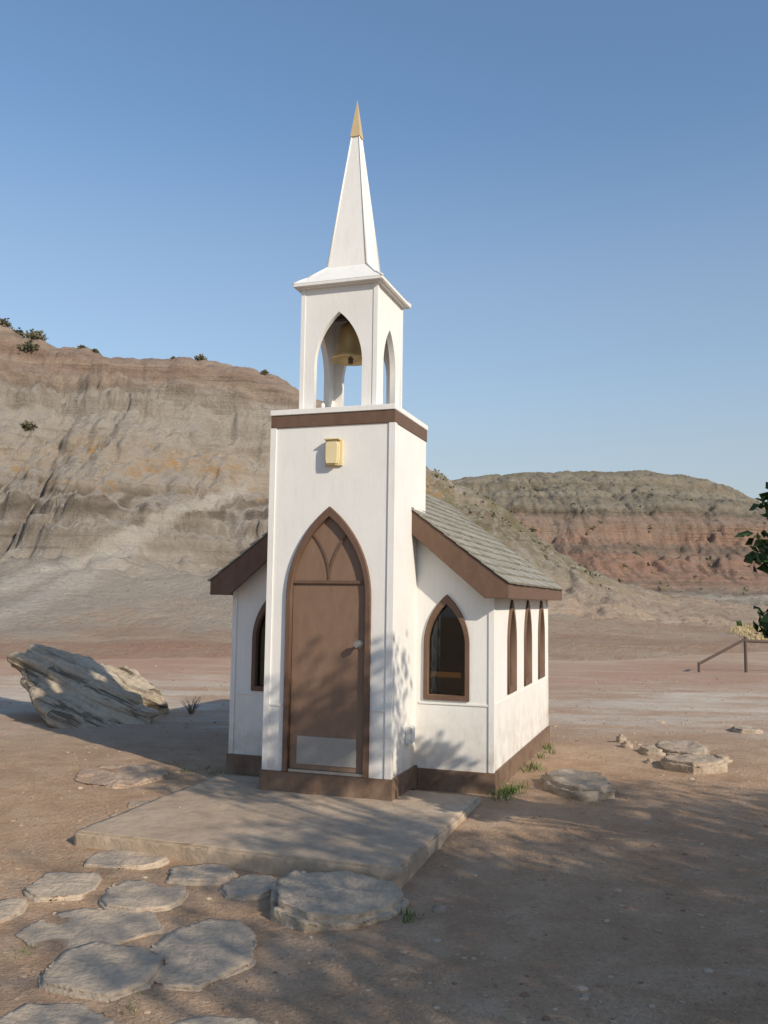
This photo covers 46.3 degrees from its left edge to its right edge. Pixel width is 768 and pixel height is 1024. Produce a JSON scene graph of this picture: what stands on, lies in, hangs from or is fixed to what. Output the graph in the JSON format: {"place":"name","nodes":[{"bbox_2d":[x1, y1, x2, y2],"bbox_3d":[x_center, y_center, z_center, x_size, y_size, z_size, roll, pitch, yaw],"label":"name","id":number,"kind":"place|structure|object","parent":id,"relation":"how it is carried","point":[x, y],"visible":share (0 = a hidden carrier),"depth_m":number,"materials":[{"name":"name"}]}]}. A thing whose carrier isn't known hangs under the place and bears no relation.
{"place":"outdoors","nodes":[
{"label":"outdoors","id":0,"kind":"place"},
{"bbox_2d":[0,651,767,1023],"bbox_3d":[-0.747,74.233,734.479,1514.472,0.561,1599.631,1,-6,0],"label":"ground","id":1,"kind":"structure","parent":0,"point":[502,847],"depth_m":5.31,"materials":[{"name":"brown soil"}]},
{"bbox_2d":[0,898,29,923],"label":"flagstone","id":2,"kind":"object","parent":1,"relation":"on","point":[11,908],"visible":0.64,"depth_m":4.65,"materials":[{"name":"grey stone"}]},
{"bbox_2d":[0,1003,118,1023],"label":"flagstone","id":3,"kind":"object","parent":1,"relation":"on","point":[56,1013],"visible":1,"depth_m":3.44,"materials":[{"name":"grey stone"}]},
{"bbox_2d":[22,872,101,902],"bbox_3d":[-1.783,2.117,5.007,0.411,0.095,0.468,2,-6,0],"label":"flagstone","id":4,"kind":"object","parent":1,"relation":"on","point":[58,886],"visible":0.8,"depth_m":4.98,"materials":[{"name":"beige stone"}]},
{"bbox_2d":[7,644,158,727],"bbox_3d":[-3.825,2.331,11.699,1.599,1.152,2.149,6,-7,-40],"label":"boulder","id":5,"kind":"object","parent":1,"relation":"on","point":[64,689],"visible":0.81,"depth_m":11.36,"materials":[{"name":"stone"}]},
{"bbox_2d":[15,908,165,948],"bbox_3d":[-1.430,2.081,4.418,0.737,0.094,0.594,0,-5,0],"label":"flagstone","id":6,"kind":"object","parent":1,"relation":"on","point":[82,926],"visible":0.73,"depth_m":4.41,"materials":[{"name":"grey stone"}]},
{"bbox_2d":[38,941,166,1002],"bbox_3d":[-1.221,2.018,3.896,0.499,0.104,0.596,1,-6,0],"label":"flagstone","id":7,"kind":"object","parent":1,"relation":"on","point":[105,972],"visible":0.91,"depth_m":3.85,"materials":[{"name":"grey stone"}]},
{"bbox_2d":[73,764,169,788],"bbox_3d":[-2.267,2.288,7.731,0.838,0.115,1.005,1,-6,0],"label":"flat rock","id":8,"kind":"object","parent":1,"relation":"on","point":[131,775],"visible":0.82,"depth_m":7.63,"materials":[{"name":"beige stone"}]},
{"bbox_2d":[82,850,169,869],"bbox_3d":[-1.567,2.158,5.498,0.523,0.100,0.343,0,-5,0],"label":"flagstone","id":9,"kind":"object","parent":1,"relation":"on","point":[123,859],"visible":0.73,"depth_m":5.44,"materials":[{"name":"beige stone"}]},
{"bbox_2d":[100,663,168,714],"bbox_3d":[-3.605,2.559,12.587,1.412,0.846,1.083,1,-6,-1],"label":"boulder","id":10,"kind":"object","parent":1,"relation":"on","point":[151,694],"visible":0.38,"depth_m":12.30,"materials":[{"name":"stone"}]},
{"bbox_2d":[128,801,149,807],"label":"field rock","id":11,"kind":"object","parent":1,"relation":"on","point":[133,804],"visible":0.26,"depth_m":6.72,"materials":[{"name":"stone"}]},
{"bbox_2d":[99,880,188,912],"bbox_3d":[-1.313,2.117,4.906,0.482,0.091,0.549,1,-6,0],"label":"flagstone","id":12,"kind":"object","parent":1,"relation":"on","point":[134,896],"visible":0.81,"depth_m":4.83,"materials":[{"name":"beige stone"}]},
{"bbox_2d":[180,696,201,713],"bbox_3d":[-2.643,2.664,12.355,0.296,0.286,0.235,3,-6,-24],"label":"dead weed","id":13,"kind":"object","parent":1,"relation":"on","point":[190,710],"visible":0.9,"depth_m":12.37,"materials":[{"name":"plant"}]},
{"bbox_2d":[165,863,237,885],"bbox_3d":[-1.065,2.142,5.246,0.431,0.097,0.368,0,-6,0],"label":"flagstone","id":14,"kind":"object","parent":1,"relation":"on","point":[211,874],"visible":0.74,"depth_m":5.18,"materials":[{"name":"beige stone"}]},
{"bbox_2d":[149,918,257,991],"bbox_3d":[-0.835,2.060,4.148,0.528,0.105,0.853,0,-6,0],"label":"flagstone","id":15,"kind":"object","parent":1,"relation":"on","point":[199,955],"visible":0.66,"depth_m":4.10,"materials":[{"name":"grey stone"}]},
{"bbox_2d":[170,1015,262,1023],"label":"flagstone","id":16,"kind":"object","parent":1,"relation":"on","point":[210,1019],"visible":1,"depth_m":3.44,"materials":[{"name":"grey stone"}]},
{"bbox_2d":[218,873,277,900],"bbox_3d":[-0.751,2.139,5.059,0.351,0.104,0.408,1,-5,0],"label":"flagstone","id":17,"kind":"object","parent":1,"relation":"on","point":[250,886],"visible":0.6,"depth_m":5.01,"materials":[{"name":"beige stone"}]},
{"bbox_2d":[73,774,481,887],"bbox_3d":[-0.653,2.232,6.390,2.302,0.207,2.081,-1,-6,19],"label":"concrete pad","id":18,"kind":"object","parent":1,"relation":"on","point":[249,826],"visible":0.84,"depth_m":5.90,"materials":[{"name":"beige concrete"}]},
{"bbox_2d":[1,743,559,1014],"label":"weeds","id":19,"kind":"object","parent":1,"relation":"on","point":[510,789],"visible":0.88,"depth_m":7.20,"materials":[{"name":"green plant"}]},
{"bbox_2d":[269,870,408,932],"bbox_3d":[-0.244,2.100,4.773,0.752,0.197,0.771,4,-6,0],"label":"stone step","id":20,"kind":"object","parent":1,"relation":"on","point":[303,901],"visible":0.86,"depth_m":4.68,"materials":[{"name":"grey stone"}]},
{"bbox_2d":[207,100,564,800],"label":"church","id":21,"kind":"structure","parent":1,"relation":"on","point":[367,582],"depth_m":7.33,"materials":[{"name":"white paint"}]},
{"bbox_2d":[282,506,370,777],"bbox_3d":[-0.446,0.997,7.083,0.720,2.093,0.116,-1,-6,19],"label":"door","id":22,"kind":"structure","parent":21,"relation":"in","point":[327,655],"depth_m":7.09,"materials":[{"name":"brown paint"}]},
{"bbox_2d":[430,677,464,694],"bbox_3d":[0.634,1.886,8.210,0.840,0.759,0.350,-1,-6,19],"label":"pew","id":23,"kind":"object","parent":21,"relation":"on","point":[447,685],"visible":0.02,"depth_m":8.08,"materials":[{"name":"brown wood"}]},
{"bbox_2d":[430,671,464,677],"bbox_3d":[0.825,1.945,8.775,0.840,0.759,0.350,-1,-6,19],"label":"pew","id":24,"kind":"object","parent":21,"relation":"on","point":[448,674],"depth_m":8.70,"materials":[{"name":"brown wood"}]},
{"bbox_2d":[432,905,445,912],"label":"field rock","id":25,"kind":"object","parent":1,"relation":"on","point":[438,908],"visible":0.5,"depth_m":4.70,"materials":[{"name":"stone"}]},
{"bbox_2d":[541,768,615,800],"bbox_3d":[1.603,2.278,7.432,0.575,0.195,0.869,1,-6,0],"label":"flat rock","id":26,"kind":"object","parent":1,"relation":"on","point":[569,783],"visible":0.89,"depth_m":7.26,"materials":[{"name":"stone"}]},
{"bbox_2d":[616,734,625,742],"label":"field rock","id":27,"kind":"object","parent":1,"relation":"on","point":[620,738],"visible":0.66,"depth_m":10.11,"materials":[{"name":"stone"}]},
{"bbox_2d":[621,741,632,747],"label":"field rock","id":28,"kind":"object","parent":1,"relation":"on","point":[626,744],"visible":0.55,"depth_m":9.66,"materials":[{"name":"stone"}]},
{"bbox_2d":[644,758,654,763],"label":"field rock","id":29,"kind":"object","parent":1,"relation":"on","point":[648,761],"visible":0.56,"depth_m":8.73,"materials":[{"name":"stone"}]},
{"bbox_2d":[637,745,665,755],"bbox_3d":[2.768,2.488,9.295,0.239,0.117,0.384,1,-6,0],"label":"field rock","id":30,"kind":"object","parent":1,"relation":"on","point":[649,750],"visible":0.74,"depth_m":9.17,"materials":[{"name":"stone"}]},
{"bbox_2d":[655,739,708,754],"bbox_3d":[3.098,2.500,9.358,0.518,0.149,0.857,-3,-4,0],"label":"field rock","id":31,"kind":"object","parent":1,"relation":"on","point":[673,747],"visible":0.58,"depth_m":9.31,"materials":[{"name":"stone"}]},
{"bbox_2d":[661,754,727,773],"bbox_3d":[2.912,2.397,8.491,0.560,0.170,0.657,-1,-8,0],"label":"field rock","id":32,"kind":"object","parent":1,"relation":"on","point":[697,764],"visible":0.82,"depth_m":8.30,"materials":[{"name":"stone"}]},
{"bbox_2d":[713,754,732,762],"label":"field rock","id":33,"kind":"object","parent":1,"relation":"on","point":[726,759],"visible":0.43,"depth_m":8.85,"materials":[{"name":"stone"}]},
{"bbox_2d":[697,637,767,671],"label":"rail fence","id":34,"kind":"object","parent":1,"relation":"on","point":[745,640],"visible":0.8,"depth_m":22.94,"materials":[{"name":"brown wood"}]},
{"bbox_2d":[722,620,767,639],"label":"dry grass","id":35,"kind":"structure","parent":1,"relation":"on","point":[749,634],"depth_m":41.61,"materials":[{"name":"beige plant"}]},
{"bbox_2d":[730,725,762,733],"bbox_3d":[4.567,2.760,11.298,0.412,0.108,0.406,5,-5,0],"label":"field rock","id":36,"kind":"object","parent":1,"relation":"on","point":[744,729],"visible":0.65,"depth_m":11.19,"materials":[{"name":"stone"}]},
{"bbox_2d":[735,482,767,638],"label":"tree","id":37,"kind":"object","parent":1,"relation":"on","point":[757,557],"visible":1,"depth_m":5.00,"materials":[{"name":"green plant"}]},
{"bbox_2d":[0,325,767,660],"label":"badland hill","id":38,"kind":"structure","parent":0,"point":[134,503],"depth_m":45.65,"materials":[{"name":"beige stone"}]},
{"bbox_2d":[0,318,12,328],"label":"bush","id":39,"kind":"object","parent":38,"relation":"on","point":[4,322],"visible":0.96,"depth_m":59.19,"materials":[{"name":"green plant"}]},
{"bbox_2d":[12,327,23,335],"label":"bush","id":40,"kind":"object","parent":38,"relation":"on","point":[20,332],"visible":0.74,"depth_m":59.64,"materials":[{"name":"green plant"}]},
{"bbox_2d":[18,339,39,352],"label":"bush","id":41,"kind":"object","parent":38,"relation":"on","point":[29,344],"visible":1,"depth_m":56.71,"materials":[{"name":"green plant"}]},
{"bbox_2d":[21,421,37,429],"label":"bush","id":42,"kind":"object","parent":38,"relation":"on","point":[28,425],"visible":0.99,"depth_m":50.99,"materials":[{"name":"green plant"}]},
{"bbox_2d":[23,328,46,340],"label":"bush","id":43,"kind":"object","parent":38,"relation":"on","point":[36,334],"visible":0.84,"depth_m":59.09,"materials":[{"name":"green plant"}]},
{"bbox_2d":[194,353,206,359],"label":"bush","id":44,"kind":"object","parent":38,"relation":"on","point":[199,357],"visible":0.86,"depth_m":59.08,"materials":[{"name":"green plant"}]},
{"bbox_2d":[260,369,268,374],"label":"bush","id":45,"kind":"object","parent":38,"relation":"on","point":[264,372],"visible":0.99,"depth_m":58.94,"materials":[{"name":"green plant"}]},
{"bbox_2d":[426,466,766,594],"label":"scrub","id":46,"kind":"object","parent":38,"relation":"on","point":[532,527],"visible":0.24,"depth_m":107.78,"materials":[{"name":"green plant"}]},
{"bbox_2d":[0,0,767,502],"label":"sky","id":47,"kind":"structure","parent":0,"point":[569,198],"materials":[{"name":"blue"}]},
{"bbox_2d":[450,470,767,605],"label":"distant mesa","id":48,"kind":"structure","parent":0,"point":[684,528],"depth_m":125.77,"materials":[{"name":"brown stone"}]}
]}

